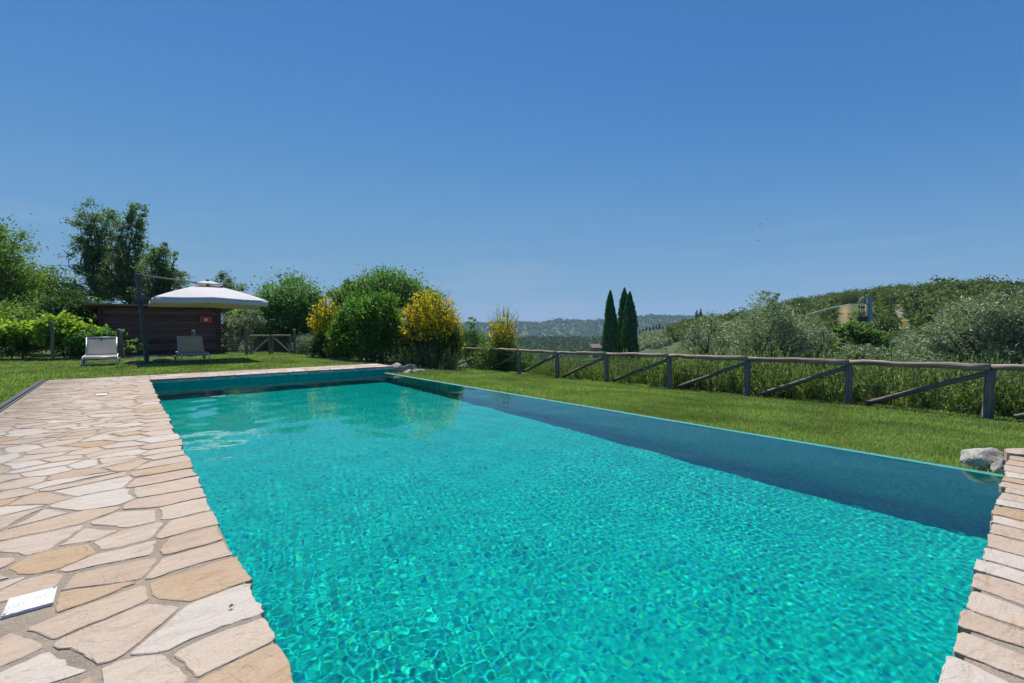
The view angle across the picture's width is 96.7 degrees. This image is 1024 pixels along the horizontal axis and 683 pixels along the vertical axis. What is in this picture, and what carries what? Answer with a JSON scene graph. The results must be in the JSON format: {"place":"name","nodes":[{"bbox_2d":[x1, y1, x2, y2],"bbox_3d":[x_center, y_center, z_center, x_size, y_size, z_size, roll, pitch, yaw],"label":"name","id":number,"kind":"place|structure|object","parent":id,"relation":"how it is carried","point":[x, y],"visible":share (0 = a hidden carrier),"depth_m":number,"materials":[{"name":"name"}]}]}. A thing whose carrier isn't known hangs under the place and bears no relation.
{"place":"outdoors","nodes":[
{"label":"outdoors","id":0,"kind":"place"},
{"bbox_2d":[446,313,466,364],"bbox_3d":[-2.284,-0.191,17.448,1.210,2.684,1.205,-1,2,-40],"label":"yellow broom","id":1,"kind":"object","parent":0,"point":[460,326],"visible":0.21,"depth_m":17.24,"materials":[{"name":"plant"}]},
{"bbox_2d":[4,301,914,381],"bbox_3d":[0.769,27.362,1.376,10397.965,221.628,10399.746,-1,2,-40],"label":"terrain","id":2,"kind":"structure","parent":0,"point":[844,316],"depth_m":188.86,"materials":[{"name":"green plant"}]},
{"bbox_2d":[0,214,64,320],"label":"broadleaf tree","id":3,"kind":"object","parent":2,"relation":"on","point":[13,283],"visible":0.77,"depth_m":23.06,"materials":[{"name":"green plant"}]},
{"bbox_2d":[0,296,69,351],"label":"shrub","id":4,"kind":"object","parent":2,"relation":"on","point":[16,312],"visible":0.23,"depth_m":19.19,"materials":[{"name":"green plant"}]},
{"bbox_2d":[17,264,90,346],"bbox_3d":[-26.797,-1.926,25.975,5.346,5.077,3.958,0,2,1],"label":"broadleaf tree","id":5,"kind":"object","parent":2,"relation":"on","point":[75,286],"visible":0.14,"depth_m":25.59,"materials":[{"name":"green plant"}]},
{"bbox_2d":[53,196,128,302],"bbox_3d":[-26.207,-4.318,29.044,4.366,9.732,4.143,-1,2,-40],"label":"tall tree","id":6,"kind":"object","parent":2,"relation":"on","point":[92,255],"visible":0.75,"depth_m":28.49,"materials":[{"name":"green plant"}]},
{"bbox_2d":[81,201,152,304],"bbox_3d":[-23.529,-3.994,27.902,3.561,9.110,3.487,0,2,5],"label":"tall tree","id":7,"kind":"object","parent":2,"relation":"on","point":[121,283],"visible":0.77,"depth_m":27.47,"materials":[{"name":"green plant"}]},
{"bbox_2d":[121,241,193,304],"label":"tall tree","id":8,"kind":"object","parent":2,"relation":"on","point":[157,286],"visible":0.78,"depth_m":26.51,"materials":[{"name":"green plant"}]},
{"bbox_2d":[211,270,253,341],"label":"young tree","id":9,"kind":"object","parent":2,"relation":"on","point":[228,283],"visible":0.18,"depth_m":27.85,"materials":[{"name":"green plant"}]},
{"bbox_2d":[456,317,491,367],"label":"shrub","id":10,"kind":"object","parent":2,"relation":"on","point":[469,335],"visible":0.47,"depth_m":22.82,"materials":[{"name":"green plant"}]},
{"bbox_2d":[465,333,540,372],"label":"shrub","id":11,"kind":"object","parent":2,"relation":"on","point":[479,361],"visible":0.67,"depth_m":21.13,"materials":[{"name":"green plant"}]},
{"bbox_2d":[484,306,521,370],"bbox_3d":[-0.394,-0.089,21.302,1.819,3.574,1.740,0,2,4],"label":"yellow broom","id":12,"kind":"object","parent":2,"relation":"on","point":[498,328],"visible":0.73,"depth_m":21.07,"materials":[{"name":"yellow plant"}]},
{"bbox_2d":[365,313,707,337],"bbox_3d":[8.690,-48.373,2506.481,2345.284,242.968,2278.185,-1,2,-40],"label":"distant wood","id":13,"kind":"object","parent":2,"relation":"on","point":[581,322],"visible":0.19,"depth_m":2745.81,"materials":[{"name":"green plant"}]},
{"bbox_2d":[466,333,611,369],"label":"pine wood","id":14,"kind":"object","parent":2,"relation":"on","point":[574,343],"visible":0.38,"depth_m":745.25,"materials":[{"name":"green plant"}]},
{"bbox_2d":[153,370,1000,476],"bbox_3d":[-1.751,1.683,6.629,5.135,1.525,11.965,-1,2,-40],"label":"pool basin","id":15,"kind":"object","parent":2,"relation":"in","point":[155,385],"visible":0.1,"depth_m":10.58,"materials":[{"name":"stone"}]},
{"bbox_2d":[151,368,394,383],"bbox_3d":[-5.471,0.816,11.287,5.535,0.036,0.030,-1,2,-40],"label":"coping band","id":16,"kind":"object","parent":15,"relation":"attached to","point":[266,375],"visible":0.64,"depth_m":10.88,"materials":[{"name":"beige stone"}]},
{"bbox_2d":[154,373,1002,682],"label":"pool water","id":17,"kind":"structure","parent":15,"relation":"in","point":[378,527],"depth_m":2.65,"materials":[{"name":"teal liquid"}]},
{"bbox_2d":[382,369,1004,476],"bbox_3d":[-0.039,1.439,8.881,0.400,1.155,13.185,-1,2,-40],"label":"pool rim","id":18,"kind":"object","parent":15,"relation":"attached to","point":[869,453],"visible":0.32,"depth_m":5.23,"materials":[{"name":"tile"}]},
{"bbox_2d":[589,344,601,363],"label":"farmhouse","id":19,"kind":"object","parent":2,"relation":"on","point":[595,348],"visible":0.28,"depth_m":118.34,"materials":[{"name":"stone"}]},
{"bbox_2d":[600,290,619,363],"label":"cypress tree","id":20,"kind":"object","parent":2,"relation":"on","point":[609,335],"visible":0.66,"depth_m":59.47,"materials":[{"name":"green plant"}]},
{"bbox_2d":[617,287,632,362],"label":"cypress tree","id":21,"kind":"object","parent":2,"relation":"on","point":[622,300],"visible":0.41,"depth_m":60.54,"materials":[{"name":"green plant"}]},
{"bbox_2d":[619,291,640,362],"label":"cypress tree","id":22,"kind":"object","parent":2,"relation":"on","point":[630,329],"visible":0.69,"depth_m":58.91,"materials":[{"name":"green plant"}]},
{"bbox_2d":[663,323,684,341],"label":"oak tree","id":23,"kind":"object","parent":2,"relation":"on","point":[671,328],"visible":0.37,"depth_m":192.84,"materials":[{"name":"green plant"}]},
{"bbox_2d":[674,310,755,367],"bbox_3d":[9.909,1.077,21.985,3.433,5.275,3.373,-1,2,-40],"label":"olive tree","id":24,"kind":"object","parent":2,"relation":"on","point":[694,338],"visible":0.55,"depth_m":21.81,"materials":[{"name":"green plant"}]},
{"bbox_2d":[719,307,750,328],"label":"oak tree","id":25,"kind":"object","parent":2,"relation":"on","point":[731,316],"visible":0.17,"depth_m":152.22,"materials":[{"name":"green plant"}]},
{"bbox_2d":[716,290,825,369],"bbox_3d":[9.967,0.625,17.960,3.985,5.395,3.316,-1,2,-25],"label":"olive tree","id":26,"kind":"object","parent":2,"relation":"on","point":[775,330],"visible":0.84,"depth_m":17.68,"materials":[{"name":"green plant"}]},
{"bbox_2d":[773,313,850,374],"bbox_3d":[12.480,1.273,19.059,3.172,4.957,2.752,-1,2,-27],"label":"olive tree","id":27,"kind":"object","parent":2,"relation":"on","point":[821,347],"visible":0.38,"depth_m":18.63,"materials":[{"name":"green plant"}]},
{"bbox_2d":[805,304,841,326],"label":"oak tree","id":28,"kind":"object","parent":2,"relation":"on","point":[827,313],"visible":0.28,"depth_m":124.15,"materials":[{"name":"green plant"}]},
{"bbox_2d":[810,297,840,314],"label":"oak tree","id":29,"kind":"object","parent":2,"relation":"on","point":[830,301],"visible":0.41,"depth_m":167.31,"materials":[{"name":"green plant"}]},
{"bbox_2d":[670,281,1023,342],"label":"hill wood","id":30,"kind":"object","parent":2,"relation":"on","point":[855,295],"visible":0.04,"depth_m":215.86,"materials":[{"name":"green plant"}]},
{"bbox_2d":[851,296,874,327],"bbox_3d":[29.362,1.345,38.057,2.186,10.201,0.781,0,2,-6],"label":"power pole","id":31,"kind":"object","parent":2,"relation":"on","point":[867,318],"visible":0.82,"depth_m":37.84,"materials":[{"name":"metal"}]},
{"bbox_2d":[829,319,897,368],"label":"robinia tree","id":32,"kind":"object","parent":2,"relation":"on","point":[858,334],"visible":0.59,"depth_m":17.27,"materials":[{"name":"green plant"}]},
{"bbox_2d":[833,341,919,372],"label":"olive tree","id":33,"kind":"object","parent":2,"relation":"on","point":[866,351],"visible":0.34,"depth_m":14.79,"materials":[{"name":"green plant"}]},
{"bbox_2d":[847,301,907,332],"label":"oak tree","id":34,"kind":"object","parent":2,"relation":"on","point":[892,323],"visible":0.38,"depth_m":91.03,"materials":[{"name":"green plant"}]},
{"bbox_2d":[874,288,905,306],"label":"oak tree","id":35,"kind":"object","parent":2,"relation":"on","point":[885,294],"visible":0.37,"depth_m":152.72,"materials":[{"name":"green plant"}]},
{"bbox_2d":[853,342,931,379],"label":"rosemary bush","id":36,"kind":"object","parent":2,"relation":"on","point":[890,357],"visible":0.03,"depth_m":10.88,"materials":[{"name":"green plant"}]},
{"bbox_2d":[887,328,939,377],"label":"olive tree","id":37,"kind":"object","parent":2,"relation":"on","point":[906,346],"visible":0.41,"depth_m":22.78,"materials":[{"name":"green plant"}]},
{"bbox_2d":[890,285,954,319],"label":"oak tree","id":38,"kind":"object","parent":2,"relation":"on","point":[917,299],"visible":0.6,"depth_m":118.90,"materials":[{"name":"green plant"}]},
{"bbox_2d":[909,300,961,334],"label":"oak tree","id":39,"kind":"object","parent":2,"relation":"on","point":[926,315],"visible":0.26,"depth_m":85.52,"materials":[{"name":"green plant"}]},
{"bbox_2d":[932,285,965,298],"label":"oak tree","id":40,"kind":"object","parent":2,"relation":"on","point":[953,292],"visible":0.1,"depth_m":124.34,"materials":[{"name":"green plant"}]},
{"bbox_2d":[937,278,967,288],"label":"oak tree","id":41,"kind":"object","parent":2,"relation":"on","point":[951,284],"visible":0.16,"depth_m":148.80,"materials":[{"name":"green plant"}]},
{"bbox_2d":[911,287,1023,382],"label":"olive tree","id":42,"kind":"object","parent":2,"relation":"on","point":[949,342],"visible":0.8,"depth_m":15.21,"materials":[{"name":"green plant"}]},
{"bbox_2d":[963,274,1007,291],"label":"oak tree","id":43,"kind":"object","parent":2,"relation":"on","point":[982,282],"visible":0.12,"depth_m":135.97,"materials":[{"name":"green plant"}]},
{"bbox_2d":[962,281,1020,301],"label":"oak tree","id":44,"kind":"object","parent":2,"relation":"on","point":[997,289],"visible":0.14,"depth_m":107.60,"materials":[{"name":"green plant"}]},
{"bbox_2d":[977,285,1023,378],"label":"olive tree","id":45,"kind":"object","parent":2,"relation":"on","point":[1019,334],"visible":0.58,"depth_m":14.90,"materials":[{"name":"green plant"}]},
{"bbox_2d":[0,349,1023,473],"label":"lawn","id":46,"kind":"structure","parent":0,"point":[49,355],"depth_m":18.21,"materials":[{"name":"plant"}]},
{"bbox_2d":[0,315,49,358],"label":"grape vine","id":47,"kind":"object","parent":46,"relation":"on","point":[14,331],"visible":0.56,"depth_m":16.02,"materials":[{"name":"green plant"}]},
{"bbox_2d":[0,336,84,358],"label":"shrub","id":48,"kind":"object","parent":46,"relation":"on","point":[23,343],"visible":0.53,"depth_m":16.62,"materials":[{"name":"green plant"}]},
{"bbox_2d":[50,321,54,360],"bbox_3d":[-15.836,0.079,15.681,0.106,1.576,0.101,-1,2,-40],"label":"wooden stake","id":49,"kind":"object","parent":46,"relation":"on","point":[52,350],"visible":0.87,"depth_m":15.65,"materials":[{"name":"grey wood"}]},
{"bbox_2d":[26,309,98,358],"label":"grape vine","id":50,"kind":"object","parent":46,"relation":"on","point":[67,325],"visible":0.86,"depth_m":16.17,"materials":[{"name":"green plant"}]},
{"bbox_2d":[27,282,110,354],"bbox_3d":[-18.926,-0.893,19.600,2.931,3.329,2.592,-1,2,-40],"label":"shrub","id":51,"kind":"object","parent":46,"relation":"on","point":[77,307],"visible":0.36,"depth_m":19.23,"materials":[{"name":"green plant"}]},
{"bbox_2d":[61,324,116,354],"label":"grape vine","id":52,"kind":"object","parent":46,"relation":"on","point":[80,342],"visible":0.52,"depth_m":16.18,"materials":[{"name":"green plant"}]},
{"bbox_2d":[81,337,120,365],"bbox_3d":[-12.587,0.291,13.946,0.880,0.847,1.962,-1,2,-40],"label":"sun lounger","id":53,"kind":"object","parent":46,"relation":"on","point":[101,347],"visible":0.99,"depth_m":14.22,"materials":[{"name":"metal"}]},
{"bbox_2d":[116,329,124,357],"bbox_3d":[-14.470,0.184,16.847,0.240,1.309,0.156,-1,2,-40],"label":"wooden stake","id":54,"kind":"object","parent":46,"relation":"on","point":[120,343],"visible":0.81,"depth_m":16.79,"materials":[{"name":"grey wood"}]},
{"bbox_2d":[117,329,141,357],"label":"shrub","id":55,"kind":"object","parent":46,"relation":"on","point":[129,346],"visible":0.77,"depth_m":17.28,"materials":[{"name":"green plant"}]},
{"bbox_2d":[83,303,233,355],"bbox_3d":[-15.368,-0.473,20.104,5.040,2.146,3.310,-1,2,-40],"label":"wooden hut","id":56,"kind":"object","parent":46,"relation":"on","point":[166,327],"visible":0.66,"depth_m":19.02,"materials":[{"name":"brown wood"}]},
{"bbox_2d":[0,363,372,411],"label":"edging strip","id":57,"kind":"object","parent":46,"relation":"on","point":[7,403],"visible":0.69,"depth_m":7.99,"materials":[{"name":"stone"}]},
{"bbox_2d":[175,336,210,361],"bbox_3d":[-10.990,0.246,15.633,0.880,0.847,1.962,-1,2,-40],"label":"sun lounger","id":58,"kind":"object","parent":46,"relation":"on","point":[190,345],"visible":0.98,"depth_m":15.91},
{"bbox_2d":[133,274,268,363],"bbox_3d":[-10.722,-0.743,15.666,3.592,2.800,3.148,-1,2,-40],"label":"cantilever parasol","id":59,"kind":"object","parent":46,"relation":"on","point":[208,293],"visible":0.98,"depth_m":14.75,"materials":[{"name":"fabric"}]},
{"bbox_2d":[221,309,266,351],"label":"shrub","id":60,"kind":"object","parent":46,"relation":"on","point":[228,327],"visible":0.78,"depth_m":22.12,"materials":[{"name":"green plant"}]},
{"bbox_2d":[245,327,295,353],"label":"garden gate","id":61,"kind":"structure","parent":46,"relation":"on","point":[270,339],"depth_m":20.05,"materials":[{"name":"grey wood"}]},
{"bbox_2d":[243,309,312,351],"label":"shrub","id":62,"kind":"object","parent":46,"relation":"on","point":[278,331],"visible":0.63,"depth_m":23.13,"materials":[{"name":"green plant"}]},
{"bbox_2d":[221,265,336,353],"bbox_3d":[-12.637,-1.508,24.997,6.156,5.117,5.402,-1,2,-40],"label":"broadleaf tree","id":63,"kind":"object","parent":46,"relation":"on","point":[279,306],"visible":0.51,"depth_m":24.15,"materials":[{"name":"green plant"}]},
{"bbox_2d":[292,332,319,354],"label":"shrub","id":64,"kind":"object","parent":46,"relation":"on","point":[302,343],"visible":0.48,"depth_m":21.54,"materials":[{"name":"green plant"}]},
{"bbox_2d":[304,290,344,356],"bbox_3d":[-7.566,-0.716,18.610,1.696,2.809,1.660,-1,2,-40],"label":"yellow broom","id":65,"kind":"object","parent":46,"relation":"on","point":[320,321],"visible":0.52,"depth_m":18.26,"materials":[{"name":"yellow plant"}]},
{"bbox_2d":[301,330,351,358],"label":"shrub","id":66,"kind":"object","parent":46,"relation":"on","point":[314,349],"visible":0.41,"depth_m":18.01,"materials":[{"name":"green plant"}]},
{"bbox_2d":[319,340,363,359],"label":"rosemary bush","id":67,"kind":"object","parent":46,"relation":"on","point":[327,353],"visible":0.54,"depth_m":17.25,"materials":[{"name":"green plant"}]},
{"bbox_2d":[323,289,409,362],"bbox_3d":[-5.356,-0.479,17.270,3.162,3.289,3.042,-1,2,-40],"label":"laurel bush","id":68,"kind":"object","parent":46,"relation":"on","point":[354,330],"visible":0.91,"depth_m":16.86,"materials":[{"name":"green plant"}]},
{"bbox_2d":[353,343,390,363],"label":"rosemary bush","id":69,"kind":"object","parent":46,"relation":"on","point":[373,359],"visible":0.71,"depth_m":16.48,"materials":[{"name":"green plant"}]},
{"bbox_2d":[321,263,446,360],"bbox_3d":[-7.361,-1.630,26.896,7.315,6.000,4.880,0,2,-13],"label":"broadleaf tree","id":70,"kind":"object","parent":46,"relation":"on","point":[392,281],"visible":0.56,"depth_m":26.16,"materials":[{"name":"green plant"}]},
{"bbox_2d":[0,351,784,398],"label":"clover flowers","id":71,"kind":"object","parent":46,"relation":"on","point":[312,358],"visible":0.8,"depth_m":14.55,"materials":[{"name":"plant"}]},
{"bbox_2d":[377,340,422,364],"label":"rosemary bush","id":72,"kind":"object","parent":46,"relation":"on","point":[392,359],"visible":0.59,"depth_m":16.18,"materials":[{"name":"green plant"}]},
{"bbox_2d":[396,342,450,368],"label":"rosemary bush","id":73,"kind":"object","parent":46,"relation":"on","point":[413,360],"visible":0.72,"depth_m":15.86,"materials":[{"name":"green plant"}]},
{"bbox_2d":[395,284,463,363],"bbox_3d":[-3.073,-0.597,16.871,2.570,3.260,2.389,-1,2,-40],"label":"yellow broom","id":74,"kind":"object","parent":46,"relation":"on","point":[427,314],"visible":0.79,"depth_m":16.41,"materials":[{"name":"yellow plant"}]},
{"bbox_2d":[386,318,473,362],"bbox_3d":[-3.208,0.061,17.065,2.964,2.338,2.548,-1,2,-40],"label":"shrub","id":75,"kind":"object","parent":46,"relation":"on","point":[404,339],"visible":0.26,"depth_m":16.72,"materials":[{"name":"green plant"}]},
{"bbox_2d":[418,343,460,370],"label":"rosemary bush","id":76,"kind":"object","parent":46,"relation":"on","point":[442,361],"visible":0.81,"depth_m":15.66,"materials":[{"name":"green plant"}]},
{"bbox_2d":[0,364,1023,682],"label":"stone paving","id":77,"kind":"structure","parent":46,"relation":"on","point":[116,636],"depth_m":2.08,"materials":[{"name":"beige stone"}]},
{"bbox_2d":[1,586,57,619],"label":"skimmer lid","id":78,"kind":"object","parent":77,"relation":"on","point":[26,603],"visible":1,"depth_m":1.74,"materials":[{"name":"white plastic"}]},
{"bbox_2d":[1004,448,1023,461],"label":"stone slab","id":79,"kind":"structure","parent":77,"relation":"on","point":[1008,452],"depth_m":3.87,"materials":[{"name":"beige stone"}]},
{"bbox_2d":[545,354,571,376],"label":"rosemary bush","id":80,"kind":"object","parent":46,"relation":"on","point":[551,370],"visible":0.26,"depth_m":17.06,"materials":[{"name":"green plant"}]},
{"bbox_2d":[559,355,583,377],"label":"rosemary bush","id":81,"kind":"object","parent":46,"relation":"on","point":[564,371],"visible":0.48,"depth_m":16.32,"materials":[{"name":"green plant"}]},
{"bbox_2d":[571,355,603,379],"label":"rosemary bush","id":82,"kind":"object","parent":46,"relation":"on","point":[584,376],"visible":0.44,"depth_m":16.07,"materials":[{"name":"green plant"}]},
{"bbox_2d":[584,360,615,380],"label":"rosemary bush","id":83,"kind":"object","parent":46,"relation":"on","point":[598,376],"visible":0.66,"depth_m":15.41,"materials":[{"name":"green plant"}]},
{"bbox_2d":[599,352,636,381],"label":"rosemary bush","id":84,"kind":"object","parent":46,"relation":"on","point":[614,373],"visible":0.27,"depth_m":15.03,"materials":[{"name":"green plant"}]},
{"bbox_2d":[617,356,651,382],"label":"rosemary bush","id":85,"kind":"object","parent":46,"relation":"on","point":[625,370],"visible":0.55,"depth_m":14.42,"materials":[{"name":"green plant"}]},
{"bbox_2d":[627,358,659,383],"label":"rosemary bush","id":86,"kind":"object","parent":46,"relation":"on","point":[642,377],"visible":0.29,"depth_m":14.10,"materials":[{"name":"green plant"}]},
{"bbox_2d":[640,348,690,385],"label":"rosemary bush","id":87,"kind":"object","parent":46,"relation":"on","point":[651,378],"visible":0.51,"depth_m":13.30,"materials":[{"name":"green plant"}]},
{"bbox_2d":[658,351,708,388],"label":"rosemary bush","id":88,"kind":"object","parent":46,"relation":"on","point":[680,380],"visible":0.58,"depth_m":12.78,"materials":[{"name":"green plant"}]},
{"bbox_2d":[681,349,721,389],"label":"rosemary bush","id":89,"kind":"object","parent":46,"relation":"on","point":[700,386],"visible":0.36,"depth_m":12.52,"materials":[{"name":"green plant"}]},
{"bbox_2d":[697,353,743,392],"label":"rosemary bush","id":90,"kind":"object","parent":46,"relation":"on","point":[722,386],"visible":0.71,"depth_m":12.03,"materials":[{"name":"green plant"}]},
{"bbox_2d":[457,347,1023,419],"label":"pole fence","id":91,"kind":"object","parent":46,"relation":"on","point":[988,403],"visible":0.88,"depth_m":9.98,"materials":[{"name":"grey wood"}]},
{"bbox_2d":[716,345,782,393],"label":"rosemary bush","id":92,"kind":"object","parent":46,"relation":"on","point":[737,388],"visible":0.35,"depth_m":11.59,"materials":[{"name":"green plant"}]},
{"bbox_2d":[735,347,810,396],"bbox_3d":[6.291,0.762,11.036,1.612,1.306,1.580,1,2,31],"label":"rosemary bush","id":93,"kind":"object","parent":46,"relation":"on","point":[767,382],"visible":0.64,"depth_m":10.85,"materials":[{"name":"green plant"}]},
{"bbox_2d":[747,343,808,389],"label":"rosemary bush","id":94,"kind":"object","parent":46,"relation":"on","point":[778,350],"visible":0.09,"depth_m":11.60,"materials":[{"name":"green plant"}]},
{"bbox_2d":[772,355,828,399],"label":"rosemary bush","id":95,"kind":"object","parent":46,"relation":"on","point":[800,395],"visible":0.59,"depth_m":10.49,"materials":[{"name":"green plant"}]},
{"bbox_2d":[793,348,876,401],"bbox_3d":[7.259,0.769,10.283,1.598,1.282,1.518,1,2,29],"label":"rosemary bush","id":96,"kind":"object","parent":46,"relation":"on","point":[831,390],"visible":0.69,"depth_m":10.07,"materials":[{"name":"green plant"}]},
{"bbox_2d":[840,356,914,402],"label":"rosemary bush","id":97,"kind":"object","parent":46,"relation":"on","point":[865,397],"visible":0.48,"depth_m":9.74,"materials":[{"name":"green plant"}]},
{"bbox_2d":[855,348,932,398],"bbox_3d":[8.781,0.911,10.353,1.577,1.610,1.450,-1,2,-23],"label":"rosemary bush","id":98,"kind":"object","parent":46,"relation":"on","point":[896,368],"visible":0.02,"depth_m":10.13,"materials":[{"name":"green plant"}]},
{"bbox_2d":[853,349,944,407],"bbox_3d":[8.087,0.789,9.556,1.532,1.268,1.502,-1,2,-37],"label":"rosemary bush","id":99,"kind":"object","parent":46,"relation":"on","point":[908,400],"visible":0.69,"depth_m":9.38,"materials":[{"name":"green plant"}]},
{"bbox_2d":[910,353,1010,412],"bbox_3d":[8.670,0.819,8.734,1.419,1.213,1.305,0,2,2],"label":"rosemary bush","id":100,"kind":"object","parent":46,"relation":"on","point":[943,399],"visible":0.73,"depth_m":8.71,"materials":[{"name":"green plant"}]},
{"bbox_2d":[959,447,1003,471],"bbox_3d":[4.207,1.104,4.076,0.283,0.319,0.325,1,2,30],"label":"boulder","id":101,"kind":"object","parent":46,"relation":"on","point":[977,458],"visible":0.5,"depth_m":4.00,"materials":[{"name":"stone"}]},
{"bbox_2d":[949,357,1023,417],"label":"rosemary bush","id":102,"kind":"object","parent":46,"relation":"on","point":[1004,409],"visible":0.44,"depth_m":8.26,"materials":[{"name":"green plant"}]},
{"bbox_2d":[990,459,1005,473],"bbox_3d":[4.178,1.118,3.897,0.129,0.232,0.110,-1,2,-37],"label":"boulder","id":103,"kind":"object","parent":46,"relation":"on","point":[998,466],"visible":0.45,"depth_m":3.87,"materials":[{"name":"stone"}]},
{"bbox_2d":[978,370,1023,415],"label":"rosemary bush","id":104,"kind":"object","parent":46,"relation":"on","point":[1014,405],"visible":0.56,"depth_m":8.05,"materials":[{"name":"green plant"}]},
{"bbox_2d":[0,0,1023,323],"label":"sky","id":105,"kind":"structure","parent":0,"point":[540,160],"materials":[{"name":"blue"}]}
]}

